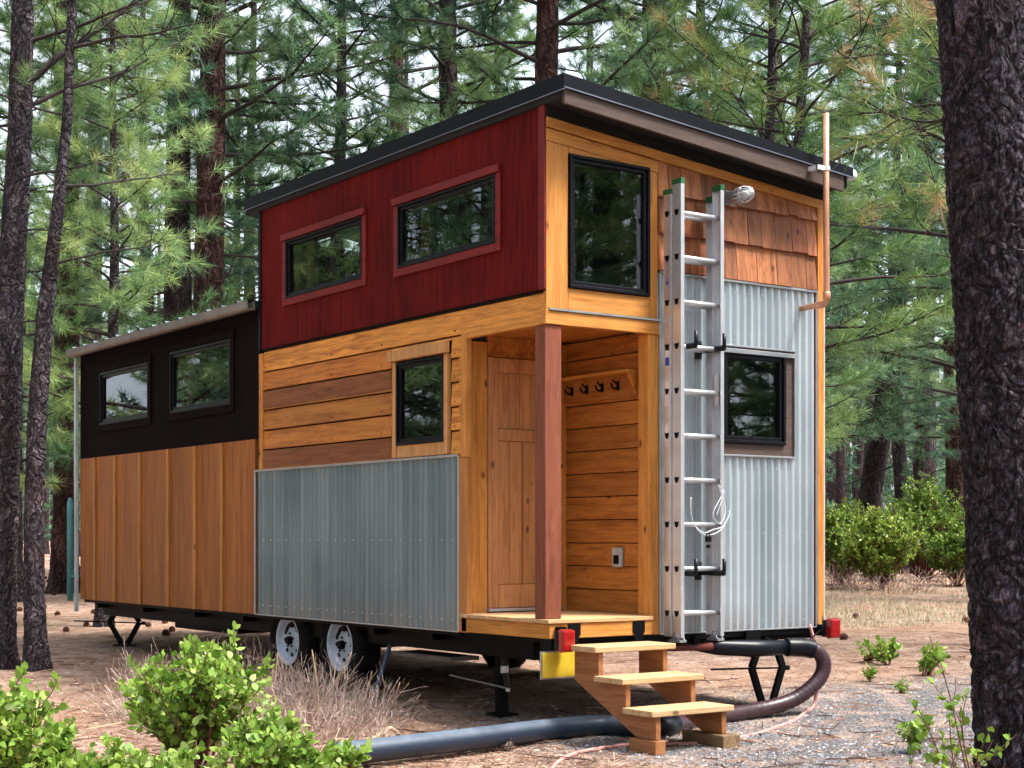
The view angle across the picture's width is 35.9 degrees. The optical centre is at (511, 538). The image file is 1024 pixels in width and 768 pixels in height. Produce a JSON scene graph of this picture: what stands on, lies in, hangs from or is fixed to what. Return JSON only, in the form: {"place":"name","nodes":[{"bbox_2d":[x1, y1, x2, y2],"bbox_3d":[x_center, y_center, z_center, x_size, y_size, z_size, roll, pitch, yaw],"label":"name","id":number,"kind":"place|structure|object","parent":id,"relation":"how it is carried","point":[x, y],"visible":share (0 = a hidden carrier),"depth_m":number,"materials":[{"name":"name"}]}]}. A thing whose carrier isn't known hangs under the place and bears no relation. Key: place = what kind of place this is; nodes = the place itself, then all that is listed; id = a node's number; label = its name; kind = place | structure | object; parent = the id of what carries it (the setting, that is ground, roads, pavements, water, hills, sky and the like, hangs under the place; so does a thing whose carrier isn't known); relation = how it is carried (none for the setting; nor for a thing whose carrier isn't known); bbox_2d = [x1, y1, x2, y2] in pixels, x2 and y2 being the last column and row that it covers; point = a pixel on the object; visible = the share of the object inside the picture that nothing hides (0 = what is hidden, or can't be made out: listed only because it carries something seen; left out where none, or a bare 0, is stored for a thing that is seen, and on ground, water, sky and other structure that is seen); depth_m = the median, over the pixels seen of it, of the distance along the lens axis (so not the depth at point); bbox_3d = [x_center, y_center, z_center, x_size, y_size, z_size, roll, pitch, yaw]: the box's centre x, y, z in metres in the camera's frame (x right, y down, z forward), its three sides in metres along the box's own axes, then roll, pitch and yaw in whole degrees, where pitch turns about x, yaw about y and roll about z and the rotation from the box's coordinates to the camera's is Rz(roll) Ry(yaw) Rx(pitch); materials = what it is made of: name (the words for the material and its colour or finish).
{"place":"outdoors","nodes":[
{"label":"outdoors","id":0,"kind":"place"},
{"bbox_2d":[0,0,943,540],"label":"sky","id":1,"kind":"structure","parent":0,"point":[422,58],"materials":[{"name":"white"}]},
{"bbox_2d":[0,541,973,767],"bbox_3d":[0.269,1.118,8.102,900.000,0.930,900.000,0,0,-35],"label":"ground","id":2,"kind":"structure","parent":0,"point":[59,602],"depth_m":12.61,"materials":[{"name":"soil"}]},
{"bbox_2d":[0,44,42,404],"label":"pine tree","id":3,"kind":"object","parent":2,"relation":"on","point":[7,59],"visible":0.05,"depth_m":47.34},
{"bbox_2d":[0,661,73,767],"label":"manzanita shrub","id":4,"kind":"object","parent":2,"relation":"on","point":[19,739],"visible":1,"depth_m":7.69,"materials":[{"name":"green plant"}]},
{"bbox_2d":[22,296,52,553],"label":"pine tree","id":5,"kind":"object","parent":2,"relation":"on","point":[46,513],"visible":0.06,"depth_m":74.44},
{"bbox_2d":[22,332,81,533],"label":"pine tree","id":6,"kind":"object","parent":2,"relation":"on","point":[46,507],"visible":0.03,"depth_m":46.93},
{"bbox_2d":[29,716,76,767],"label":"manzanita shrub","id":7,"kind":"object","parent":2,"relation":"on","point":[58,738],"visible":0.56,"depth_m":8.21,"materials":[{"name":"green plant"}]},
{"bbox_2d":[0,0,129,601],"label":"pine tree","id":8,"kind":"object","parent":2,"relation":"on","point":[41,28],"visible":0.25,"depth_m":23.93,"materials":[{"name":"green plant"}]},
{"bbox_2d":[0,3,152,517],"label":"pine tree","id":9,"kind":"object","parent":2,"relation":"on","point":[35,278],"visible":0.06,"depth_m":35.56,"materials":[{"name":"green plant"}]},
{"bbox_2d":[0,0,199,593],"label":"pine tree","id":10,"kind":"object","parent":2,"relation":"on","point":[57,579],"visible":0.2,"depth_m":26.81,"materials":[{"name":"green plant"}]},
{"bbox_2d":[43,733,167,767],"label":"manzanita shrub","id":11,"kind":"object","parent":2,"relation":"on","point":[113,754],"visible":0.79,"depth_m":7.68,"materials":[{"name":"green plant"}]},
{"bbox_2d":[74,616,145,645],"bbox_3d":[-4.180,0.885,16.416,0.760,0.450,0.120,0,0,5],"label":"scissor jack","id":12,"kind":"object","parent":2,"relation":"on","point":[115,632],"visible":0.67,"depth_m":16.39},
{"bbox_2d":[0,1,234,463],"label":"pine tree","id":13,"kind":"object","parent":2,"relation":"on","point":[97,337],"visible":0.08,"depth_m":39.82,"materials":[{"name":"plant"}]},
{"bbox_2d":[0,0,235,626],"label":"pine tree","id":14,"kind":"object","parent":2,"relation":"on","point":[116,297],"visible":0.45,"depth_m":18.89,"materials":[{"name":"green plant"}]},
{"bbox_2d":[0,0,250,669],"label":"pine tree","id":15,"kind":"object","parent":2,"relation":"on","point":[15,215],"visible":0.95,"depth_m":14.11,"materials":[{"name":"green plant"}]},
{"bbox_2d":[0,0,257,671],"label":"pine tree","id":16,"kind":"object","parent":2,"relation":"on","point":[36,656],"visible":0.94,"depth_m":13.94,"materials":[{"name":"green plant"}]},
{"bbox_2d":[24,0,256,413],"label":"pine tree","id":17,"kind":"object","parent":2,"relation":"on","point":[91,244],"visible":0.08,"depth_m":30.42,"materials":[{"name":"green plant"}]},
{"bbox_2d":[112,740,205,767],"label":"manzanita shrub","id":18,"kind":"object","parent":2,"relation":"on","point":[184,756],"visible":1,"depth_m":7.44,"materials":[{"name":"green plant"}]},
{"bbox_2d":[80,633,302,723],"bbox_3d":[-2.150,0.975,10.933,1.406,0.629,1.604,0,0,37],"label":"dry brush","id":19,"kind":"object","parent":2,"relation":"on","point":[122,712],"visible":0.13,"depth_m":10.73,"materials":[{"name":"plant"}]},
{"bbox_2d":[114,620,274,767],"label":"manzanita shrub","id":20,"kind":"object","parent":2,"relation":"on","point":[178,713],"visible":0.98,"depth_m":8.46,"materials":[{"name":"green plant"}]},
{"bbox_2d":[31,0,372,331],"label":"pine tree","id":21,"kind":"object","parent":2,"relation":"on","point":[175,299],"visible":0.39,"depth_m":25.85,"materials":[{"name":"plant"}]},
{"bbox_2d":[155,10,293,324],"bbox_3d":[-5.459,-4.874,31.810,5.365,11.767,5.384,0,0,-45],"label":"pine tree","id":22,"kind":"object","parent":2,"relation":"on","point":[237,297],"visible":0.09,"depth_m":31.77,"materials":[{"name":"green plant"}]},
{"bbox_2d":[35,0,432,315],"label":"pine tree","id":23,"kind":"object","parent":2,"relation":"on","point":[212,68],"visible":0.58,"depth_m":23.92,"materials":[{"name":"green plant"}]},
{"bbox_2d":[114,635,371,729],"bbox_3d":[-1.735,0.910,10.559,1.784,0.781,1.594,0,0,-35],"label":"dry brush","id":24,"kind":"object","parent":2,"relation":"on","point":[299,682],"visible":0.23,"depth_m":10.63,"materials":[{"name":"plant"}]},
{"bbox_2d":[128,0,359,312],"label":"pine tree","id":25,"kind":"object","parent":2,"relation":"on","point":[226,245],"visible":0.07,"depth_m":32.80,"materials":[{"name":"green plant"}]},
{"bbox_2d":[199,693,372,767],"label":"manzanita shrub","id":26,"kind":"object","parent":2,"relation":"on","point":[269,741],"visible":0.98,"depth_m":7.63,"materials":[{"name":"green plant"}]},
{"bbox_2d":[209,696,413,753],"bbox_3d":[-1.286,1.095,9.502,1.121,0.364,1.348,0,0,28],"label":"dry brush","id":27,"kind":"object","parent":2,"relation":"on","point":[348,727],"visible":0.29,"depth_m":9.64,"materials":[{"name":"plant"}]},
{"bbox_2d":[289,757,346,767],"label":"manzanita shrub","id":28,"kind":"object","parent":2,"relation":"on","point":[334,765],"visible":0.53,"depth_m":7.48,"materials":[{"name":"green plant"}]},
{"bbox_2d":[190,0,459,300],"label":"pine tree","id":29,"kind":"object","parent":2,"relation":"on","point":[341,91],"visible":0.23,"depth_m":26.73,"materials":[{"name":"green plant"}]},
{"bbox_2d":[230,650,433,738],"bbox_3d":[-1.278,0.984,10.200,1.478,0.581,1.383,0,0,-35],"label":"dry brush","id":30,"kind":"object","parent":2,"relation":"on","point":[341,707],"visible":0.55,"depth_m":10.16,"materials":[{"name":"plant"}]},
{"bbox_2d":[269,650,399,729],"bbox_3d":[-1.199,0.977,10.393,0.890,0.526,0.369,0,0,-11],"label":"bare stick","id":31,"kind":"object","parent":2,"relation":"on","point":[332,685],"visible":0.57,"depth_m":10.29,"materials":[{"name":"plant"}]},
{"bbox_2d":[364,644,392,716],"bbox_3d":[-0.945,0.995,11.195,0.205,0.449,0.822,0,0,-5],"label":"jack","id":32,"kind":"object","parent":2,"relation":"on","point":[386,657],"visible":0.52,"depth_m":11.44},
{"bbox_2d":[225,0,536,256],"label":"pine tree","id":33,"kind":"object","parent":2,"relation":"on","point":[526,25],"visible":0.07,"depth_m":36.38,"materials":[{"name":"green plant"}]},
{"bbox_2d":[350,0,476,257],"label":"pine tree","id":34,"kind":"object","parent":2,"relation":"on","point":[435,71],"visible":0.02,"depth_m":46.70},
{"bbox_2d":[256,0,628,141],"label":"pine tree","id":35,"kind":"object","parent":2,"relation":"on","point":[447,69],"visible":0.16,"depth_m":29.43,"materials":[{"name":"plant"}]},
{"bbox_2d":[66,73,856,689],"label":"tiny house","id":36,"kind":"structure","parent":2,"relation":"on","point":[450,439],"depth_m":11.15,"materials":[{"name":"red wood"}]},
{"bbox_2d":[95,354,152,432],"bbox_3d":[-3.771,-1.419,15.623,0.187,0.667,1.440,0,0,-35],"label":"window","id":37,"kind":"structure","parent":36,"relation":"in","point":[105,420],"depth_m":15.85,"materials":[{"name":"black glass"}]},
{"bbox_2d":[164,329,235,421],"bbox_3d":[-2.738,-1.440,14.173,0.187,0.704,1.480,0,0,-35],"label":"window","id":38,"kind":"structure","parent":36,"relation":"in","point":[175,410],"depth_m":14.37,"materials":[{"name":"black glass"}]},
{"bbox_2d":[280,207,366,306],"bbox_3d":[-1.408,-2.167,12.294,0.199,0.574,1.335,0,0,-35],"label":"window","id":39,"kind":"structure","parent":36,"relation":"in","point":[292,242],"depth_m":12.44,"materials":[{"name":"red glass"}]},
{"bbox_2d":[386,341,450,457],"bbox_3d":[-0.642,-0.964,11.105,0.100,0.767,0.770,0,0,-35],"label":"window","id":40,"kind":"structure","parent":36,"relation":"in","point":[439,444],"depth_m":11.08,"materials":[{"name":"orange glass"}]},
{"bbox_2d":[391,163,500,277],"bbox_3d":[-0.401,-2.161,10.880,0.199,0.562,1.338,0,0,-35],"label":"window","id":41,"kind":"structure","parent":36,"relation":"in","point":[405,262],"depth_m":11.00,"materials":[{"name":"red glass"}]},
{"bbox_2d":[487,357,562,607],"bbox_3d":[0.104,-0.385,10.989,0.636,1.720,0.085,0,0,-35],"label":"door","id":42,"kind":"structure","parent":36,"relation":"in","point":[511,396],"depth_m":10.94,"materials":[{"name":"brown wood"}]},
{"bbox_2d":[575,260,632,280],"bbox_3d":[0.992,-2.065,13.035,0.140,0.447,1.597,0,0,-35],"label":"window","id":43,"kind":"structure","parent":36,"relation":"in","point":[629,264],"depth_m":13.29,"materials":[{"name":"glass"}]},
{"bbox_2d":[568,154,649,296],"bbox_3d":[0.599,-2.014,10.240,0.663,0.845,0.140,0,0,-35],"label":"window","id":44,"kind":"structure","parent":36,"relation":"in","point":[641,174],"depth_m":10.34,"materials":[{"name":"black glass"}]},
{"bbox_2d":[663,177,724,642],"bbox_3d":[1.210,-0.837,10.455,0.416,3.024,0.173,0,0,-35],"label":"extension ladder","id":45,"kind":"object","parent":36,"relation":"hanging from","point":[676,215],"visible":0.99,"depth_m":10.39,"materials":[{"name":"metal"}]},
{"bbox_2d":[690,485,729,535],"bbox_3d":[1.306,-0.189,10.383,0.351,0.335,0.022,0,0,-35],"label":"security cable","id":46,"kind":"object","parent":45,"relation":"hanging from","point":[713,515],"visible":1,"depth_m":10.42,"materials":[{"name":"white metal"}]},
{"bbox_2d":[724,346,793,456],"bbox_3d":[1.677,-0.947,11.007,0.685,0.734,0.140,0,0,-35],"label":"window","id":47,"kind":"structure","parent":36,"relation":"in","point":[779,442],"depth_m":11.09,"materials":[{"name":"brown glass"}]},
{"bbox_2d":[784,638,816,658],"bbox_3d":[2.009,0.761,11.014,0.226,0.151,0.138,0,0,-18],"label":"hose coupling","id":48,"kind":"object","parent":36,"relation":"attached to","point":[803,647],"visible":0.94,"depth_m":10.96,"materials":[{"name":"black plastic"}]},
{"bbox_2d":[678,643,831,731],"bbox_3d":[1.554,0.972,10.615,1.634,0.544,0.274,0,0,-41],"label":"sewer hose","id":49,"kind":"object","parent":48,"relation":"attached to","point":[812,686],"visible":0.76,"depth_m":10.90,"materials":[{"name":"plastic"}]},
{"bbox_2d":[430,11,534,92],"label":"pine tree","id":50,"kind":"object","parent":2,"relation":"on","point":[433,74],"visible":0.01,"depth_m":47.38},
{"bbox_2d":[449,656,517,717],"bbox_3d":[-0.172,0.936,10.964,0.218,0.560,0.726,0,0,-35],"label":"stabiliser jack","id":51,"kind":"object","parent":2,"relation":"on","point":[502,688],"visible":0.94,"depth_m":10.82,"materials":[{"name":"black painted metal"},{"name":"steel"}]},
{"bbox_2d":[22,247,945,546],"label":"distant trunks","id":52,"kind":"object","parent":2,"relation":"on","point":[854,471],"visible":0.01,"depth_m":98.71,"materials":[{"name":"plant"}]},
{"bbox_2d":[22,188,945,519],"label":"distant woods","id":53,"kind":"object","parent":2,"relation":"on","point":[850,466],"visible":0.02,"depth_m":106.80,"materials":[{"name":"plant"}]},
{"bbox_2d":[335,715,635,763],"bbox_3d":[-0.106,1.178,9.342,2.346,0.146,0.426,0,0,-35],"label":"drain pipe","id":54,"kind":"object","parent":2,"relation":"on","point":[428,744],"visible":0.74,"depth_m":9.30,"materials":[{"name":"plastic"}]},
{"bbox_2d":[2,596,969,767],"bbox_3d":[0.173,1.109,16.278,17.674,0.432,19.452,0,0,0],"label":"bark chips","id":55,"kind":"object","parent":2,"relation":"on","point":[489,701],"visible":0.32,"depth_m":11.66,"materials":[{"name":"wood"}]},
{"bbox_2d":[1,604,973,767],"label":"fallen twigs","id":56,"kind":"object","parent":2,"relation":"on","point":[771,748],"depth_m":10.30,"materials":[{"name":"wood"}]},
{"bbox_2d":[423,0,571,121],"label":"pine tree","id":57,"kind":"object","parent":2,"relation":"on","point":[515,20],"visible":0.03,"depth_m":30.71,"materials":[{"name":"green plant"}]},
{"bbox_2d":[498,740,514,750],"bbox_3d":[-0.038,1.230,9.439,0.108,0.121,0.120,-1,-15,-12],"label":"pine cone","id":58,"kind":"object","parent":2,"relation":"on","point":[507,745],"visible":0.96,"depth_m":9.41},
{"bbox_2d":[305,0,760,147],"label":"pine tree","id":59,"kind":"object","parent":2,"relation":"on","point":[546,43],"visible":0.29,"depth_m":23.93,"materials":[{"name":"green plant"}]},
{"bbox_2d":[514,0,641,89],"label":"pine tree","id":60,"kind":"object","parent":2,"relation":"on","point":[571,10],"visible":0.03,"depth_m":33.76,"materials":[{"name":"green plant"}]},
{"bbox_2d":[434,0,859,144],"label":"pine tree","id":61,"kind":"object","parent":2,"relation":"on","point":[476,66],"visible":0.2,"depth_m":23.90,"materials":[{"name":"green plant"}]},
{"bbox_2d":[629,737,665,755],"bbox_3d":[0.794,1.223,9.286,0.080,0.094,0.240,0,0,-35],"label":"wood block","id":62,"kind":"object","parent":2,"relation":"on","point":[645,746],"depth_m":9.22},
{"bbox_2d":[571,641,733,740],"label":"porch steps","id":63,"kind":"structure","parent":62,"relation":"on","point":[611,693],"depth_m":9.63,"materials":[{"name":"wood"}]},
{"bbox_2d":[579,0,731,123],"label":"pine tree","id":64,"kind":"object","parent":2,"relation":"on","point":[598,61],"visible":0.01,"depth_m":28.36,"materials":[{"name":"green plant"}]},
{"bbox_2d":[661,716,682,736],"bbox_3d":[0.967,1.185,9.951,0.164,0.132,0.287,0,0,40],"label":"hose coupling","id":65,"kind":"object","parent":2,"relation":"on","point":[671,725],"visible":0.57,"depth_m":9.89,"materials":[{"name":"black plastic"}]},
{"bbox_2d":[550,624,818,767],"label":"water hose","id":66,"kind":"object","parent":2,"relation":"on","point":[600,748],"visible":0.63,"depth_m":9.59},
{"bbox_2d":[444,677,973,767],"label":"gravel stones","id":67,"kind":"object","parent":2,"relation":"on","point":[803,738],"visible":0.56,"depth_m":9.83,"materials":[{"name":"gravel"}]},
{"bbox_2d":[682,728,739,748],"bbox_3d":[1.210,1.223,9.625,0.140,0.094,0.370,0,0,-35],"label":"wood block","id":68,"kind":"object","parent":2,"relation":"on","point":[722,741],"depth_m":9.52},
{"bbox_2d":[711,635,789,712],"bbox_3d":[1.661,0.930,11.008,0.740,0.581,0.120,0,0,-35],"label":"scissor jack","id":69,"kind":"object","parent":2,"relation":"on","point":[782,667],"visible":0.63,"depth_m":11.06,"materials":[{"name":"metal"}]},
{"bbox_2d":[597,0,915,403],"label":"pine tree","id":70,"kind":"object","parent":2,"relation":"on","point":[852,295],"visible":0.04,"depth_m":24.31,"materials":[{"name":"green plant"}]},
{"bbox_2d":[619,0,950,307],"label":"pine tree","id":71,"kind":"object","parent":2,"relation":"on","point":[802,110],"visible":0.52,"depth_m":19.47,"materials":[{"name":"green plant"}]},
{"bbox_2d":[646,0,953,452],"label":"pine tree","id":72,"kind":"object","parent":2,"relation":"on","point":[841,421],"visible":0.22,"depth_m":20.38,"materials":[{"name":"green plant"}]},
{"bbox_2d":[707,0,917,494],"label":"pine tree","id":73,"kind":"object","parent":2,"relation":"on","point":[837,272],"visible":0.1,"depth_m":26.72,"materials":[{"name":"green plant"}]},
{"bbox_2d":[738,42,886,445],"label":"pine tree","id":74,"kind":"object","parent":2,"relation":"on","point":[845,160],"visible":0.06,"depth_m":48.34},
{"bbox_2d":[825,396,847,508],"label":"pine tree","id":75,"kind":"object","parent":2,"relation":"on","point":[828,463],"visible":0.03,"depth_m":74.35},
{"bbox_2d":[825,503,863,584],"bbox_3d":[6.088,0.105,29.067,1.475,1.519,1.399,0,0,-7],"label":"round bush","id":76,"kind":"object","parent":2,"relation":"on","point":[833,541],"visible":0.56,"depth_m":28.80,"materials":[{"name":"green plant"}]},
{"bbox_2d":[825,287,865,516],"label":"pine tree","id":77,"kind":"object","parent":2,"relation":"on","point":[826,462],"visible":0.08,"depth_m":73.45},
{"bbox_2d":[760,9,943,561],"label":"pine tree","id":78,"kind":"object","parent":2,"relation":"on","point":[930,466],"visible":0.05,"depth_m":41.89,"materials":[{"name":"plant"}]},
{"bbox_2d":[821,105,887,511],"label":"pine tree","id":79,"kind":"object","parent":2,"relation":"on","point":[840,480],"visible":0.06,"depth_m":61.31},
{"bbox_2d":[826,497,886,573],"bbox_3d":[7.665,-0.057,35.964,1.930,1.795,1.803,0,0,8],"label":"round bush","id":80,"kind":"object","parent":2,"relation":"on","point":[861,512],"visible":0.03,"depth_m":35.70,"materials":[{"name":"green plant"}]},
{"bbox_2d":[825,560,890,590],"bbox_3d":[5.685,0.605,27.522,2.084,0.569,1.627,0,0,-35],"label":"dry brush","id":81,"kind":"object","parent":2,"relation":"on","point":[836,580],"visible":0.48,"depth_m":27.31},
{"bbox_2d":[783,0,945,572],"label":"pine tree","id":82,"kind":"object","parent":2,"relation":"on","point":[875,460],"visible":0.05,"depth_m":37.55,"materials":[{"name":"plant"}]},
{"bbox_2d":[860,663,877,681],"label":"green weed","id":83,"kind":"object","parent":2,"relation":"on","point":[870,673],"visible":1,"depth_m":12.99,"materials":[{"name":"green plant"}]},
{"bbox_2d":[782,2,964,574],"bbox_3d":[9.906,-10.106,35.984,8.413,22.177,8.436,0,0,8],"label":"pine tree","id":84,"kind":"object","parent":2,"relation":"on","point":[953,478],"visible":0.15,"depth_m":35.67,"materials":[{"name":"green plant"}]},
{"bbox_2d":[802,0,948,252],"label":"pine tree","id":85,"kind":"object","parent":2,"relation":"on","point":[922,58],"visible":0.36,"depth_m":16.26,"materials":[{"name":"green plant"}]},
{"bbox_2d":[856,635,902,665],"bbox_3d":[3.365,1.019,14.514,0.390,0.289,0.432,0,0,-35],"label":"manzanita shrub","id":86,"kind":"object","parent":2,"relation":"on","point":[881,653],"visible":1,"depth_m":14.47,"materials":[{"name":"green plant"}]},
{"bbox_2d":[835,505,925,588],"bbox_3d":[6.378,0.153,27.510,1.550,1.473,1.455,0,0,20],"label":"round bush","id":87,"kind":"object","parent":2,"relation":"on","point":[874,544],"visible":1,"depth_m":27.21,"materials":[{"name":"green plant"}]},
{"bbox_2d":[812,0,954,573],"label":"pine tree","id":88,"kind":"object","parent":2,"relation":"on","point":[899,457],"visible":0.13,"depth_m":36.80,"materials":[{"name":"green plant"}]},
{"bbox_2d":[826,163,942,495],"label":"pine tree","id":89,"kind":"object","parent":2,"relation":"on","point":[869,412],"visible":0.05,"depth_m":48.71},
{"bbox_2d":[832,124,943,512],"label":"pine tree","id":90,"kind":"object","parent":2,"relation":"on","point":[877,333],"visible":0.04,"depth_m":63.85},
{"bbox_2d":[841,568,937,594],"bbox_3d":[6.368,0.717,26.542,1.660,0.498,1.654,0,0,5],"label":"dry brush","id":91,"kind":"object","parent":2,"relation":"on","point":[911,587],"visible":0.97,"depth_m":26.40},
{"bbox_2d":[825,0,964,520],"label":"pine tree","id":92,"kind":"object","parent":2,"relation":"on","point":[932,252],"visible":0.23,"depth_m":24.64,"materials":[{"name":"green plant"}]},
{"bbox_2d":[849,343,942,504],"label":"pine tree","id":93,"kind":"object","parent":2,"relation":"on","point":[883,494],"visible":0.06,"depth_m":49.32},
{"bbox_2d":[825,585,968,628],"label":"dry grass","id":94,"kind":"structure","parent":2,"relation":"on","point":[880,617],"depth_m":21.70,"materials":[{"name":"plant"}]},
{"bbox_2d":[892,676,911,693],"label":"green weed","id":95,"kind":"object","parent":2,"relation":"on","point":[901,687],"visible":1,"depth_m":12.18,"materials":[{"name":"green plant"}]},
{"bbox_2d":[883,367,945,515],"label":"pine tree","id":96,"kind":"object","parent":2,"relation":"on","point":[889,475],"visible":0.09,"depth_m":69.41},
{"bbox_2d":[863,471,965,580],"bbox_3d":[7.994,-0.241,31.043,2.389,2.148,2.439,0,0,-35],"label":"round bush","id":97,"kind":"object","parent":2,"relation":"on","point":[925,513],"visible":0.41,"depth_m":30.68,"materials":[{"name":"green plant"}]},
{"bbox_2d":[891,428,938,573],"bbox_3d":[9.259,-0.816,35.955,1.736,3.434,1.488,0,0,-3],"label":"pine tree","id":98,"kind":"object","parent":2,"relation":"on","point":[915,460],"visible":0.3,"depth_m":36.01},
{"bbox_2d":[895,714,934,754],"bbox_3d":[2.339,1.135,9.186,0.253,0.236,0.203,0,0,-35],"label":"manzanita shrub","id":99,"kind":"object","parent":2,"relation":"on","point":[910,735],"visible":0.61,"depth_m":9.15,"materials":[{"name":"green plant"}]},
{"bbox_2d":[867,73,963,500],"bbox_3d":[9.631,-5.348,32.559,5.065,12.653,5.187,0,0,18],"label":"pine tree","id":100,"kind":"object","parent":2,"relation":"on","point":[949,384],"visible":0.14,"depth_m":33.31,"materials":[{"name":"green plant"}]},
{"bbox_2d":[826,0,1023,767],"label":"pine tree","id":101,"kind":"object","parent":2,"relation":"on","point":[981,50],"visible":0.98,"depth_m":6.06,"materials":[{"name":"green plant"}]},
{"bbox_2d":[888,567,965,587],"bbox_3d":[7.654,0.669,29.016,2.092,0.438,2.107,0,0,28],"label":"dry brush","id":102,"kind":"object","parent":2,"relation":"on","point":[936,579],"visible":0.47,"depth_m":28.67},
{"bbox_2d":[917,642,951,676],"bbox_3d":[3.592,1.028,13.525,0.265,0.304,0.245,0,0,-2],"label":"manzanita shrub","id":103,"kind":"object","parent":2,"relation":"on","point":[928,663],"visible":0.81,"depth_m":13.49,"materials":[{"name":"green plant"}]},
{"bbox_2d":[917,517,965,586],"bbox_3d":[8.160,0.237,29.058,1.194,1.290,1.325,0,0,-35],"label":"round bush","id":104,"kind":"object","parent":2,"relation":"on","point":[947,553],"visible":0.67,"depth_m":28.86,"materials":[{"name":"green plant"}]},
{"bbox_2d":[907,637,1016,767],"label":"manzanita shrub","id":105,"kind":"object","parent":2,"relation":"on","point":[935,757],"visible":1,"depth_m":5.81,"materials":[{"name":"green plant"}]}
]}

